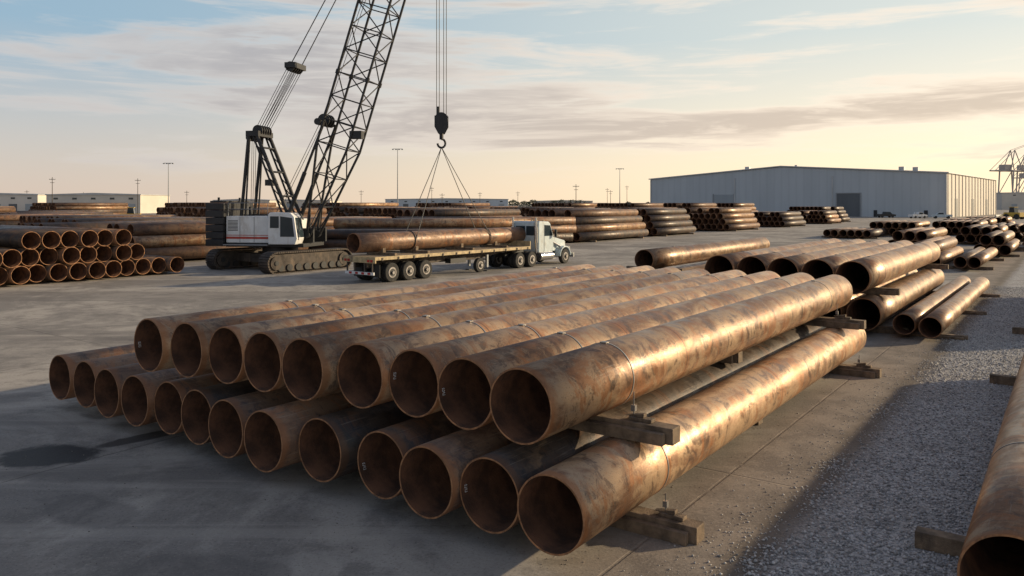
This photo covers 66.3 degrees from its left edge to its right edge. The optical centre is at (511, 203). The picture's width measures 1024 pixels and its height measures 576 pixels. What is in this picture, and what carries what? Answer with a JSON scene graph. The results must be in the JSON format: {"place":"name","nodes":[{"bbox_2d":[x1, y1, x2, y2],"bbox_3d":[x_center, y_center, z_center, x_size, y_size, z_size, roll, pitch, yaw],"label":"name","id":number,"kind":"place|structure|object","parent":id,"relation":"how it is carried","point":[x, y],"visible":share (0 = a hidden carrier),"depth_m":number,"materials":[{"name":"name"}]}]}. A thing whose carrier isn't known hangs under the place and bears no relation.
{"place":"outdoors","nodes":[
{"label":"outdoors","id":0,"kind":"place"},
{"bbox_2d":[212,199,282,207],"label":"storage shed","id":1,"kind":"structure","parent":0,"point":[263,201],"depth_m":420.00,"materials":[{"name":"metal"}]},
{"bbox_2d":[278,199,342,207],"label":"storage shed","id":2,"kind":"structure","parent":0,"point":[300,203],"depth_m":560.00,"materials":[{"name":"metal"}]},
{"bbox_2d":[0,204,1023,575],"bbox_3d":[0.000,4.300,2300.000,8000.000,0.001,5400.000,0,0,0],"label":"ground","id":3,"kind":"structure","parent":0,"point":[84,522],"depth_m":12.27,"materials":[{"name":"concrete"}]},
{"bbox_2d":[0,207,15,212],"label":"steel pipe stack","id":4,"kind":"object","parent":3,"relation":"on","point":[7,209],"visible":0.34,"depth_m":136.61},
{"bbox_2d":[0,193,45,210],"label":"storage shed","id":5,"kind":"structure","parent":3,"relation":"on","point":[21,201],"depth_m":380.00,"materials":[{"name":"metal"}]},
{"bbox_2d":[0,213,80,224],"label":"steel pipe stack","id":6,"kind":"object","parent":3,"relation":"on","point":[9,219],"visible":0.2,"depth_m":105.14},
{"bbox_2d":[16,210,92,211],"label":"steel pipe stack","id":7,"kind":"object","parent":3,"relation":"on","point":[55,211],"visible":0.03,"depth_m":157.14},
{"bbox_2d":[0,212,112,214],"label":"steel pipe stack","id":8,"kind":"object","parent":3,"relation":"on","point":[96,213],"visible":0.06,"depth_m":129.76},
{"bbox_2d":[28,203,128,214],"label":"steel pipe stack","id":9,"kind":"object","parent":3,"relation":"on","point":[118,208],"visible":0.52,"depth_m":197.02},
{"bbox_2d":[0,225,183,284],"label":"steel pipe stack","id":10,"kind":"object","parent":3,"relation":"on","point":[28,254],"visible":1,"depth_m":43.64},
{"bbox_2d":[17,214,176,224],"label":"steel pipe stack","id":11,"kind":"object","parent":3,"relation":"on","point":[27,219],"visible":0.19,"depth_m":96.07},
{"bbox_2d":[45,193,170,212],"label":"storage shed","id":12,"kind":"structure","parent":3,"relation":"on","point":[149,203],"depth_m":350.00,"materials":[{"name":"metal"}]},
{"bbox_2d":[21,220,201,228],"bbox_3d":[-31.910,2.870,63.451,5.893,2.858,13.507,0,0,36],"label":"steel pipe stack","id":13,"kind":"object","parent":3,"relation":"on","point":[83,224],"visible":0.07,"depth_m":60.47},
{"bbox_2d":[33,216,207,222],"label":"steel pipe stack","id":14,"kind":"object","parent":3,"relation":"on","point":[52,220],"visible":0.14,"depth_m":77.06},
{"bbox_2d":[107,221,307,258],"bbox_3d":[-24.207,2.870,62.577,6.871,2.859,15.510,0,0,36],"label":"steel pipe stack","id":15,"kind":"object","parent":3,"relation":"on","point":[184,240],"visible":0.23,"depth_m":57.56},
{"bbox_2d":[156,207,271,216],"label":"steel pipe stack","id":16,"kind":"object","parent":3,"relation":"on","point":[183,211],"visible":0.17,"depth_m":128.92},
{"bbox_2d":[173,202,277,207],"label":"steel pipe stack","id":17,"kind":"object","parent":3,"relation":"on","point":[201,204],"visible":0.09,"depth_m":165.78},
{"bbox_2d":[192,208,327,216],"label":"steel pipe stack","id":18,"kind":"object","parent":3,"relation":"on","point":[199,212],"visible":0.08,"depth_m":103.70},
{"bbox_2d":[303,216,391,228],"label":"steel pipe stack","id":19,"kind":"object","parent":3,"relation":"on","point":[329,224],"visible":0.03,"depth_m":80.67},
{"bbox_2d":[205,0,490,273],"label":"crawler crane","id":20,"kind":"object","parent":3,"relation":"on","point":[271,242],"visible":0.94,"depth_m":50.98,"materials":[{"name":"metal"}]},
{"bbox_2d":[308,203,402,207],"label":"steel pipe stack","id":21,"kind":"object","parent":3,"relation":"on","point":[365,205],"visible":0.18,"depth_m":174.61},
{"bbox_2d":[326,207,400,216],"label":"steel pipe stack","id":22,"kind":"object","parent":3,"relation":"on","point":[338,211],"visible":0.12,"depth_m":139.62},
{"bbox_2d":[308,229,499,249],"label":"steel pipe stack","id":23,"kind":"object","parent":3,"relation":"on","point":[336,238],"visible":0.06,"depth_m":69.23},
{"bbox_2d":[342,207,468,217],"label":"steel pipe stack","id":24,"kind":"object","parent":3,"relation":"on","point":[381,212],"visible":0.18,"depth_m":112.25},
{"bbox_2d":[333,218,531,228],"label":"steel pipe stack","id":25,"kind":"object","parent":3,"relation":"on","point":[399,223],"visible":0.22,"depth_m":76.08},
{"bbox_2d":[343,241,530,281],"bbox_3d":[-4.065,3.389,48.245,2.688,1.821,14.080,0,0,38],"label":"flatbed trailer","id":26,"kind":"object","parent":3,"relation":"on","point":[383,265],"visible":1,"depth_m":44.92,"materials":[{"name":"brown metal"}]},
{"bbox_2d":[347,227,525,252],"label":"steel pipe","id":27,"kind":"object","parent":26,"relation":"on","point":[375,242],"visible":0.95,"depth_m":47.26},
{"bbox_2d":[0,378,887,575],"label":"yard grit","id":28,"kind":"object","parent":3,"relation":"on","point":[360,487],"visible":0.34,"depth_m":11.16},
{"bbox_2d":[385,198,508,206],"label":"storage shed","id":29,"kind":"structure","parent":3,"relation":"on","point":[413,202],"depth_m":600.00,"materials":[{"name":"metal"}]},
{"bbox_2d":[415,203,489,206],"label":"steel pipe stack","id":30,"kind":"object","parent":3,"relation":"on","point":[450,204],"visible":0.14,"depth_m":222.24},
{"bbox_2d":[394,209,522,217],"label":"steel pipe stack","id":31,"kind":"object","parent":3,"relation":"on","point":[462,212],"visible":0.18,"depth_m":92.46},
{"bbox_2d":[430,206,517,208],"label":"steel pipe stack","id":32,"kind":"object","parent":3,"relation":"on","point":[479,207],"visible":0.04,"depth_m":176.21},
{"bbox_2d":[396,217,575,240],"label":"steel pipe stack","id":33,"kind":"object","parent":3,"relation":"on","point":[565,227],"visible":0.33,"depth_m":85.59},
{"bbox_2d":[488,217,573,267],"bbox_3d":[1.387,2.623,55.305,2.880,3.347,7.300,0,0,38],"label":"semi truck","id":34,"kind":"object","parent":3,"relation":"on","point":[546,244],"visible":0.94,"depth_m":54.38,"materials":[{"name":"white metal"}]},
{"bbox_2d":[489,207,573,214],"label":"steel pipe stack","id":35,"kind":"object","parent":3,"relation":"on","point":[522,209],"visible":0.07,"depth_m":149.39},
{"bbox_2d":[534,200,592,202],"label":"storage shed","id":36,"kind":"structure","parent":3,"relation":"on","point":[549,201],"depth_m":680.00,"materials":[{"name":"metal"}]},
{"bbox_2d":[531,203,596,207],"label":"steel pipe stack","id":37,"kind":"object","parent":3,"relation":"on","point":[584,205],"visible":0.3,"depth_m":184.96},
{"bbox_2d":[521,208,610,216],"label":"steel pipe stack","id":38,"kind":"object","parent":3,"relation":"on","point":[526,212],"visible":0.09,"depth_m":116.60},
{"bbox_2d":[508,199,649,206],"bbox_3d":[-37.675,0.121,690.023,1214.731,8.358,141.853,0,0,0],"label":"tree line","id":39,"kind":"object","parent":3,"relation":"on","point":[514,202],"visible":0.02,"depth_m":657.00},
{"bbox_2d":[528,209,648,241],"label":"steel pipe stack","id":40,"kind":"object","parent":3,"relation":"on","point":[593,225],"visible":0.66,"depth_m":91.20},
{"bbox_2d":[595,203,663,207],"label":"steel pipe stack","id":41,"kind":"object","parent":3,"relation":"on","point":[613,205],"visible":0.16,"depth_m":174.80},
{"bbox_2d":[610,506,703,545],"bbox_3d":[-3.331,4.138,13.982,14.000,0.324,0.370,0,0,36],"label":"timber dunnage","id":42,"kind":"object","parent":3,"relation":"on","point":[673,526],"visible":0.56,"depth_m":10.11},
{"bbox_2d":[627,208,695,235],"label":"steel pipe stack","id":43,"kind":"object","parent":3,"relation":"on","point":[659,221],"visible":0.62,"depth_m":106.14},
{"bbox_2d":[663,203,717,208],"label":"steel pipe stack","id":44,"kind":"object","parent":3,"relation":"on","point":[693,205],"visible":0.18,"depth_m":155.99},
{"bbox_2d":[686,208,759,230],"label":"steel pipe stack","id":45,"kind":"object","parent":3,"relation":"on","point":[717,219],"visible":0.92,"depth_m":124.27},
{"bbox_2d":[716,203,757,211],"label":"steel pipe stack","id":46,"kind":"object","parent":3,"relation":"on","point":[736,205],"visible":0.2,"depth_m":175.97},
{"bbox_2d":[751,211,805,226],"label":"steel pipe stack","id":47,"kind":"object","parent":3,"relation":"on","point":[778,218],"visible":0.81,"depth_m":145.14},
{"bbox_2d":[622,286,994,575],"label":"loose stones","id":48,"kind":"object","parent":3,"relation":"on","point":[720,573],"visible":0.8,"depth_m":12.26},
{"bbox_2d":[787,206,850,221],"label":"steel pipe stack","id":49,"kind":"object","parent":3,"relation":"on","point":[842,214],"visible":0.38,"depth_m":187.25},
{"bbox_2d":[799,210,841,223],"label":"steel pipe stack","id":50,"kind":"object","parent":3,"relation":"on","point":[820,217],"visible":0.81,"depth_m":168.08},
{"bbox_2d":[829,363,881,378],"bbox_3d":[3.391,4.138,23.400,14.000,0.324,0.370,0,0,36],"label":"timber dunnage","id":51,"kind":"object","parent":3,"relation":"on","point":[864,370],"visible":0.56,"depth_m":19.55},
{"bbox_2d":[208,387,297,457],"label":"steel pipe","id":52,"kind":"object","parent":51,"relation":"on","point":[228,418],"visible":0.09,"depth_m":12.92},
{"bbox_2d":[822,227,890,238],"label":"steel pipe stack","id":53,"kind":"object","parent":3,"relation":"on","point":[864,233],"visible":0.97,"depth_m":98.04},
{"bbox_2d":[865,325,909,334],"bbox_3d":[9.250,4.192,28.439,9.300,0.215,0.350,0,0,36],"label":"timber dunnage","id":54,"kind":"object","parent":3,"relation":"on","point":[884,329],"visible":0.19,"depth_m":26.04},
{"bbox_2d":[822,269,917,317],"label":"steel pipe","id":55,"kind":"object","parent":54,"relation":"on","point":[842,310],"visible":0.08,"depth_m":28.40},
{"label":"steel pipe","id":56,"kind":"object","parent":54,"relation":"on","visible":0},
{"bbox_2d":[860,287,899,295],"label":"timber dunnage","id":57,"kind":"object","parent":56,"relation":"on","point":[884,291],"visible":0.28,"depth_m":26.15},
{"bbox_2d":[767,240,888,276],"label":"steel pipe","id":58,"kind":"object","parent":57,"relation":"on","point":[786,266],"visible":0.32,"depth_m":27.93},
{"bbox_2d":[801,240,912,278],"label":"steel pipe","id":59,"kind":"object","parent":57,"relation":"on","point":[821,267],"visible":0.39,"depth_m":27.55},
{"bbox_2d":[920,264,948,268],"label":"timber dunnage","id":60,"kind":"object","parent":56,"relation":"on","point":[936,266],"visible":0.3,"depth_m":36.51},
{"bbox_2d":[705,238,840,273],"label":"steel pipe","id":61,"kind":"object","parent":60,"relation":"on","point":[721,263],"visible":0.4,"depth_m":28.95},
{"bbox_2d":[736,239,865,274],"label":"steel pipe","id":62,"kind":"object","parent":60,"relation":"on","point":[748,265],"visible":0.33,"depth_m":28.62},
{"bbox_2d":[835,241,940,293],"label":"steel pipe","id":63,"kind":"object","parent":60,"relation":"on","point":[862,274],"visible":0.98,"depth_m":27.37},
{"bbox_2d":[869,220,930,235],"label":"steel pipe stack","id":64,"kind":"object","parent":3,"relation":"on","point":[891,226],"visible":0.6,"depth_m":104.55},
{"bbox_2d":[908,212,927,217],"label":"parked pickup truck","id":65,"kind":"object","parent":3,"relation":"on","point":[918,214],"visible":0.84,"depth_m":232.01,"materials":[{"name":"white paint"}]},
{"bbox_2d":[888,227,954,246],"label":"steel pipe stack","id":66,"kind":"object","parent":3,"relation":"on","point":[914,235],"visible":0.57,"depth_m":71.36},
{"bbox_2d":[907,331,967,339],"bbox_3d":[13.310,4.237,25.464,2.600,0.125,0.350,0,0,36],"label":"timber dunnage","id":67,"kind":"object","parent":3,"relation":"on","point":[945,336],"visible":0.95,"depth_m":24.95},
{"bbox_2d":[918,277,989,337],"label":"steel pipe","id":68,"kind":"object","parent":67,"relation":"on","point":[938,321],"visible":1,"depth_m":27.02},
{"bbox_2d":[913,236,963,268],"bbox_3d":[30.260,3.440,56.226,3.472,1.719,13.471,0,0,36],"label":"steel pipe stack","id":69,"kind":"object","parent":3,"relation":"on","point":[948,251],"visible":0.39,"depth_m":55.68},
{"bbox_2d":[915,526,965,556],"bbox_3d":[6.342,4.192,8.919,3.150,0.215,0.350,0,0,36],"label":"timber dunnage","id":70,"kind":"object","parent":3,"relation":"on","point":[938,541],"visible":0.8,"depth_m":9.66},
{"bbox_2d":[932,220,987,234],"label":"steel pipe stack","id":71,"kind":"object","parent":3,"relation":"on","point":[954,227],"visible":0.53,"depth_m":108.10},
{"bbox_2d":[943,218,997,224],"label":"steel pipe stack","id":72,"kind":"object","parent":3,"relation":"on","point":[992,221],"visible":0.16,"depth_m":123.96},
{"bbox_2d":[962,310,986,314],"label":"timber dunnage","id":73,"kind":"object","parent":3,"relation":"on","point":[971,312],"visible":0.37,"depth_m":30.37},
{"bbox_2d":[949,247,1003,269],"bbox_3d":[32.932,3.825,55.369,2.545,0.948,14.120,0,0,36],"label":"steel pipe stack","id":74,"kind":"object","parent":3,"relation":"on","point":[976,258],"visible":0.99,"depth_m":52.31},
{"bbox_2d":[955,224,1009,243],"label":"steel pipe stack","id":75,"kind":"object","parent":3,"relation":"on","point":[972,234],"visible":0.6,"depth_m":83.89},
{"bbox_2d":[966,216,1016,226],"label":"steel pipe stack","id":76,"kind":"object","parent":3,"relation":"on","point":[1006,220],"visible":0.32,"depth_m":140.94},
{"bbox_2d":[973,230,1023,256],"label":"steel pipe stack","id":77,"kind":"object","parent":3,"relation":"on","point":[1001,243],"visible":0.92,"depth_m":65.53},
{"bbox_2d":[989,373,1016,385],"bbox_3d":[12.733,4.192,17.873,3.150,0.215,0.350,0,0,36],"label":"timber dunnage","id":78,"kind":"object","parent":3,"relation":"on","point":[1001,379],"visible":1,"depth_m":18.60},
{"bbox_2d":[957,354,1023,575],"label":"steel pipe","id":79,"kind":"object","parent":78,"relation":"on","point":[993,544],"visible":1,"depth_m":8.79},
{"bbox_2d":[989,145,1023,192],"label":"port gantry crane","id":80,"kind":"object","parent":3,"relation":"on","point":[1005,167],"visible":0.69,"depth_m":896.97,"materials":[{"name":"paint"}]},
{"bbox_2d":[994,222,1023,240],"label":"steel pipe stack","id":81,"kind":"object","parent":3,"relation":"on","point":[1019,230],"visible":0.43,"depth_m":92.37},
{"bbox_2d":[995,207,1023,218],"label":"wheel loader","id":82,"kind":"object","parent":3,"relation":"on","point":[1013,213],"visible":0.75,"depth_m":216.41,"materials":[{"name":"yellow paint"}]},
{"bbox_2d":[996,192,1023,209],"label":"storage shed","id":83,"kind":"structure","parent":3,"relation":"on","point":[1006,200],"depth_m":560.00,"materials":[{"name":"metal"}]},
{"bbox_2d":[1012,327,1023,334],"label":"timber dunnage","id":84,"kind":"object","parent":3,"relation":"on","point":[1017,330],"visible":1,"depth_m":25.82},
{"bbox_2d":[0,0,1023,203],"label":"sky","id":85,"kind":"structure","parent":0,"point":[546,98],"materials":[{"name":"blue"}]},
{"bbox_2d":[648,165,996,216],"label":"metal warehouse","id":86,"kind":"structure","parent":0,"point":[900,192],"depth_m":270.87,"materials":[{"name":"grey metal"}]},
{"bbox_2d":[713,193,927,216],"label":"doors","id":87,"kind":"structure","parent":86,"relation":"in","point":[851,202],"depth_m":263.66,"materials":[{"name":"grey metal"}]},
{"bbox_2d":[718,286,1023,575],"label":"gravel","id":88,"kind":"structure","parent":0,"point":[841,551],"depth_m":12.49,"materials":[{"name":"gravel"}]},
{"bbox_3d":[-0.345,4.192,18.941,12.700,0.215,0.370,0,0,36],"label":"timber packing","id":89,"kind":"object","parent":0,"visible":0},
{"bbox_2d":[49,344,134,399],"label":"steel pipe","id":90,"kind":"object","parent":89,"relation":"on","point":[62,370],"visible":0.12,"depth_m":16.62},
{"bbox_2d":[73,353,137,407],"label":"steel pipe","id":91,"kind":"object","parent":89,"relation":"on","point":[85,374],"visible":0.12,"depth_m":16.00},
{"bbox_2d":[94,363,147,417],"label":"steel pipe","id":92,"kind":"object","parent":89,"relation":"on","point":[108,383],"visible":0.14,"depth_m":15.21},
{"bbox_2d":[121,368,185,426],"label":"steel pipe","id":93,"kind":"object","parent":89,"relation":"on","point":[138,391],"visible":0.1,"depth_m":14.63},
{"bbox_2d":[569,412,679,446],"bbox_3d":[-2.276,2.987,13.377,10.820,0.324,0.350,0,0,36],"label":"timber dunnage","id":94,"kind":"object","parent":93,"relation":"on","point":[641,427],"visible":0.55,"depth_m":10.49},
{"bbox_2d":[154,373,221,433],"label":"steel pipe","id":95,"kind":"object","parent":89,"relation":"on","point":[169,397],"visible":0.16,"depth_m":14.19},
{"bbox_2d":[181,380,257,444],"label":"steel pipe","id":96,"kind":"object","parent":89,"relation":"on","point":[197,405],"visible":0.07,"depth_m":13.60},
{"bbox_2d":[244,392,353,471],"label":"steel pipe","id":97,"kind":"object","parent":89,"relation":"on","point":[271,438],"visible":0.12,"depth_m":12.23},
{"bbox_2d":[299,400,415,481],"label":"steel pipe","id":98,"kind":"object","parent":89,"relation":"on","point":[329,444],"visible":0.14,"depth_m":11.83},
{"bbox_2d":[357,410,461,498],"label":"steel pipe","id":99,"kind":"object","parent":89,"relation":"on","point":[381,453],"visible":0.21,"depth_m":11.23,"materials":[{"name":"metal"}]},
{"bbox_2d":[399,422,512,518],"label":"steel pipe","id":100,"kind":"object","parent":89,"relation":"on","point":[430,473],"visible":0.14,"depth_m":10.55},
{"bbox_2d":[460,325,825,533],"bbox_3d":[4.102,3.615,15.822,0.930,0.930,15.041,0,0,36],"label":"steel pipe","id":101,"kind":"object","parent":89,"relation":"on","point":[492,483],"visible":0.3,"depth_m":10.51,"materials":[{"name":"metal"}]},
{"bbox_2d":[719,351,742,363],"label":"timber dunnage","id":102,"kind":"object","parent":101,"relation":"on","point":[736,358],"visible":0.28,"depth_m":15.47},
{"bbox_2d":[134,264,595,371],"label":"steel pipe","id":103,"kind":"object","parent":102,"relation":"on","point":[152,342],"visible":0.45,"depth_m":14.71,"materials":[{"name":"metal"}]},
{"bbox_2d":[171,265,624,377],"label":"steel pipe","id":104,"kind":"object","parent":102,"relation":"on","point":[190,341],"visible":0.34,"depth_m":14.23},
{"bbox_2d":[209,265,653,383],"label":"steel pipe","id":105,"kind":"object","parent":102,"relation":"on","point":[227,344],"visible":0.29,"depth_m":13.95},
{"bbox_2d":[282,268,709,400],"bbox_3d":[1.340,2.458,17.947,0.942,0.956,15.432,0,0,35],"label":"steel pipe","id":106,"kind":"object","parent":102,"relation":"on","point":[309,367],"visible":0.38,"depth_m":12.51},
{"bbox_2d":[489,274,852,444],"bbox_3d":[4.616,2.458,15.846,0.942,0.956,15.518,0,0,36],"label":"steel pipe","id":107,"kind":"object","parent":102,"relation":"on","point":[536,401],"visible":1,"depth_m":11.34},
{"bbox_2d":[517,327,866,555],"bbox_3d":[4.803,3.608,15.239,0.940,0.955,15.047,0,0,35],"label":"steel pipe","id":108,"kind":"object","parent":89,"relation":"on","point":[569,505],"visible":0.88,"depth_m":10.66,"materials":[{"name":"metal"}]},
{"bbox_2d":[802,314,865,329],"bbox_3d":[4.434,2.987,22.779,10.820,0.324,0.350,0,0,36],"label":"timber dunnage","id":109,"kind":"object","parent":108,"relation":"on","point":[842,321],"visible":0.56,"depth_m":19.90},
{"bbox_2d":[244,267,680,391],"bbox_3d":[0.588,2.458,18.505,0.942,0.956,15.466,0,0,35],"label":"steel pipe","id":110,"kind":"object","parent":109,"relation":"on","point":[263,352],"visible":0.38,"depth_m":13.35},
{"bbox_2d":[337,270,745,408],"bbox_3d":[2.304,2.458,17.503,0.941,0.956,15.429,0,0,36],"label":"steel pipe","id":111,"kind":"object","parent":109,"relation":"on","point":[363,369],"visible":0.41,"depth_m":12.12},
{"bbox_2d":[389,271,779,417],"bbox_3d":[3.148,2.458,17.069,0.942,0.956,15.503,0,0,36],"label":"steel pipe","id":112,"kind":"object","parent":109,"relation":"on","point":[414,374],"visible":0.4,"depth_m":11.78,"materials":[{"name":"metal"}]},
{"bbox_2d":[437,272,814,429],"bbox_3d":[3.912,2.458,16.491,0.942,0.956,15.550,0,0,36],"label":"steel pipe","id":113,"kind":"object","parent":109,"relation":"on","point":[465,383],"visible":0.51,"depth_m":11.22,"materials":[{"name":"metal"}]},
{"bbox_3d":[16.687,4.192,38.858,9.300,0.215,0.350,0,0,36],"label":"timber packing","id":114,"kind":"object","parent":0,"visible":0},
{"bbox_2d":[846,269,944,330],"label":"steel pipe","id":115,"kind":"object","parent":114,"relation":"on","point":[873,310],"visible":0.87,"depth_m":28.25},
{"bbox_2d":[893,275,970,334],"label":"steel pipe","id":116,"kind":"object","parent":114,"relation":"on","point":[913,316],"visible":0.79,"depth_m":27.54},
{"bbox_3d":[6.237,4.192,34.890,2.900,0.215,0.350,0,0,36],"label":"timber packing","id":117,"kind":"object","parent":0,"visible":0},
{"bbox_2d":[675,262,705,269],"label":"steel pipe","id":118,"kind":"object","parent":117,"relation":"on","point":[691,266],"visible":0.04,"depth_m":38.79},
{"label":"steel pipe","id":119,"kind":"object","parent":117,"relation":"on","visible":0},
{"bbox_2d":[626,266,683,270],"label":"timber dunnage","id":120,"kind":"object","parent":119,"relation":"on","point":[681,269],"visible":0.09,"depth_m":34.70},
{"bbox_2d":[635,237,769,268],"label":"steel pipe","id":121,"kind":"object","parent":120,"relation":"on","point":[656,258],"visible":0.89,"depth_m":36.53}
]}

